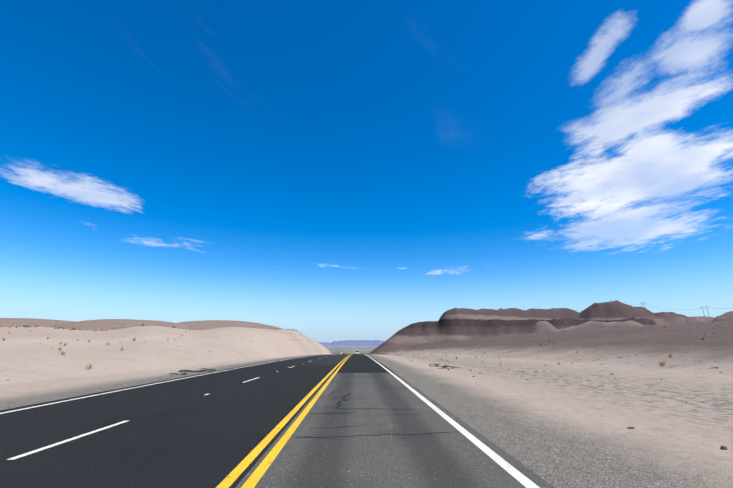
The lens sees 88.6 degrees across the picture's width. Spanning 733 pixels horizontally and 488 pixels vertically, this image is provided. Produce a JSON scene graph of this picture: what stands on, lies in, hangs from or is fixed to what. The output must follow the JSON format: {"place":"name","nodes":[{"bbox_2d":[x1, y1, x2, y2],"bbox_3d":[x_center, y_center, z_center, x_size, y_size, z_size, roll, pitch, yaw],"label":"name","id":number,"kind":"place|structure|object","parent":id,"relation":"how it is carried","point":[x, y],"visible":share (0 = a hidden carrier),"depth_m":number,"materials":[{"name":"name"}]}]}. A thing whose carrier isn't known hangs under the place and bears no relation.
{"place":"outdoors","nodes":[
{"label":"outdoors","id":0,"kind":"place"},
{"bbox_2d":[0,354,351,487],"bbox_3d":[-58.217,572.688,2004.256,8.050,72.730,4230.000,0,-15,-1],"label":"road","id":1,"kind":"structure","parent":0,"point":[172,434],"depth_m":7.79,"materials":[{"name":"black asphalt"}]},
{"bbox_2d":[6,358,319,459],"bbox_3d":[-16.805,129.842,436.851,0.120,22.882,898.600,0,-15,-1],"label":"dashes","id":2,"kind":"object","parent":1,"relation":"on","point":[46,447],"visible":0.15,"depth_m":6.88,"materials":[{"name":"white paint"}]},
{"bbox_2d":[0,354,325,413],"bbox_3d":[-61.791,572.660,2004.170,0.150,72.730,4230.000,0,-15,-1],"label":"road edge line","id":3,"kind":"object","parent":1,"relation":"on","point":[118,390],"visible":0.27,"depth_m":13.53,"materials":[{"name":"white paint"}]},
{"bbox_2d":[216,356,347,487],"bbox_3d":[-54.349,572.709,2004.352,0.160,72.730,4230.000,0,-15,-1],"label":"line","id":4,"kind":"object","parent":1,"relation":"on","point":[236,472],"visible":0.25,"depth_m":6.41,"materials":[{"name":"yellow paint"}]},
{"bbox_2d":[301,354,337,357],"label":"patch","id":5,"kind":"object","parent":1,"relation":"on","point":[319,356],"visible":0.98,"depth_m":68.29,"materials":[{"name":"grey asphalt"}]},
{"bbox_2d":[301,355,347,364],"bbox_3d":[-5.139,19.059,63.038,3.320,0.762,60.000,0,-15,-1],"label":"road surface","id":6,"kind":"object","parent":1,"relation":"on","point":[333,360],"visible":0.98,"depth_m":43.64,"materials":[{"name":"black asphalt"}]},
{"bbox_2d":[0,321,713,369],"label":"desert shrubs","id":7,"kind":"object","parent":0,"point":[134,339],"depth_m":43.09,"materials":[{"name":"beige plant"}]},
{"bbox_2d":[0,300,732,487],"bbox_3d":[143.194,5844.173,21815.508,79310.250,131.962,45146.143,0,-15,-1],"label":"ground","id":8,"kind":"structure","parent":0,"point":[568,428],"depth_m":23.83,"materials":[{"name":"beige sand"}]},
{"bbox_2d":[1,321,279,329],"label":"shrubs","id":9,"kind":"object","parent":8,"relation":"on","point":[113,324],"visible":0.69,"depth_m":86.18,"materials":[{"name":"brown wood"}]},
{"bbox_2d":[170,368,215,374],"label":"rocks","id":10,"kind":"object","parent":8,"relation":"on","point":[192,371],"visible":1,"depth_m":25.51,"materials":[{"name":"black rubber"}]},
{"bbox_2d":[16,324,380,353],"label":"shrubs","id":11,"kind":"object","parent":8,"relation":"on","point":[113,329],"visible":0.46,"depth_m":92.82,"materials":[{"name":"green plant"}]},
{"bbox_2d":[318,340,384,345],"bbox_3d":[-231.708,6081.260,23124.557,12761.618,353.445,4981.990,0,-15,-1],"label":"mesa","id":12,"kind":"structure","parent":8,"relation":"on","point":[359,343],"depth_m":22496.50,"materials":[{"name":"purple stone"}]},
{"bbox_2d":[333,354,394,372],"bbox_3d":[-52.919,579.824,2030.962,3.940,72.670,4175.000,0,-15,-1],"label":"new road","id":13,"kind":"structure","parent":8,"relation":"on","point":[358,363],"depth_m":31.28,"materials":[{"name":"black asphalt"}]},
{"bbox_2d":[241,355,350,487],"bbox_3d":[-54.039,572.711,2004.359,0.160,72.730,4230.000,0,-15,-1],"label":"line","id":14,"kind":"object","parent":13,"relation":"on","point":[254,478],"visible":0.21,"depth_m":6.48,"materials":[{"name":"yellow paint"}]},
{"bbox_2d":[6,326,727,449],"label":"stones","id":15,"kind":"object","parent":8,"relation":"on","point":[722,447],"visible":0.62,"depth_m":43.71,"materials":[{"name":"brown stone"}]},
{"bbox_2d":[235,373,554,487],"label":"old road","id":16,"kind":"structure","parent":8,"relation":"on","point":[346,457],"depth_m":6.37,"materials":[{"name":"grey asphalt"}]},
{"bbox_2d":[103,373,449,438],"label":"cracks","id":17,"kind":"object","parent":16,"relation":"on","point":[339,402],"visible":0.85,"depth_m":9.44,"materials":[{"name":"black asphalt"}]},
{"bbox_2d":[429,364,458,368],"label":"rocks","id":18,"kind":"object","parent":8,"relation":"on","point":[445,366],"visible":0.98,"depth_m":31.41,"materials":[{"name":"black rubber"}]},
{"bbox_2d":[0,0,732,342],"label":"sky","id":19,"kind":"structure","parent":0,"point":[329,171],"materials":[{"name":"blue"}]}
]}

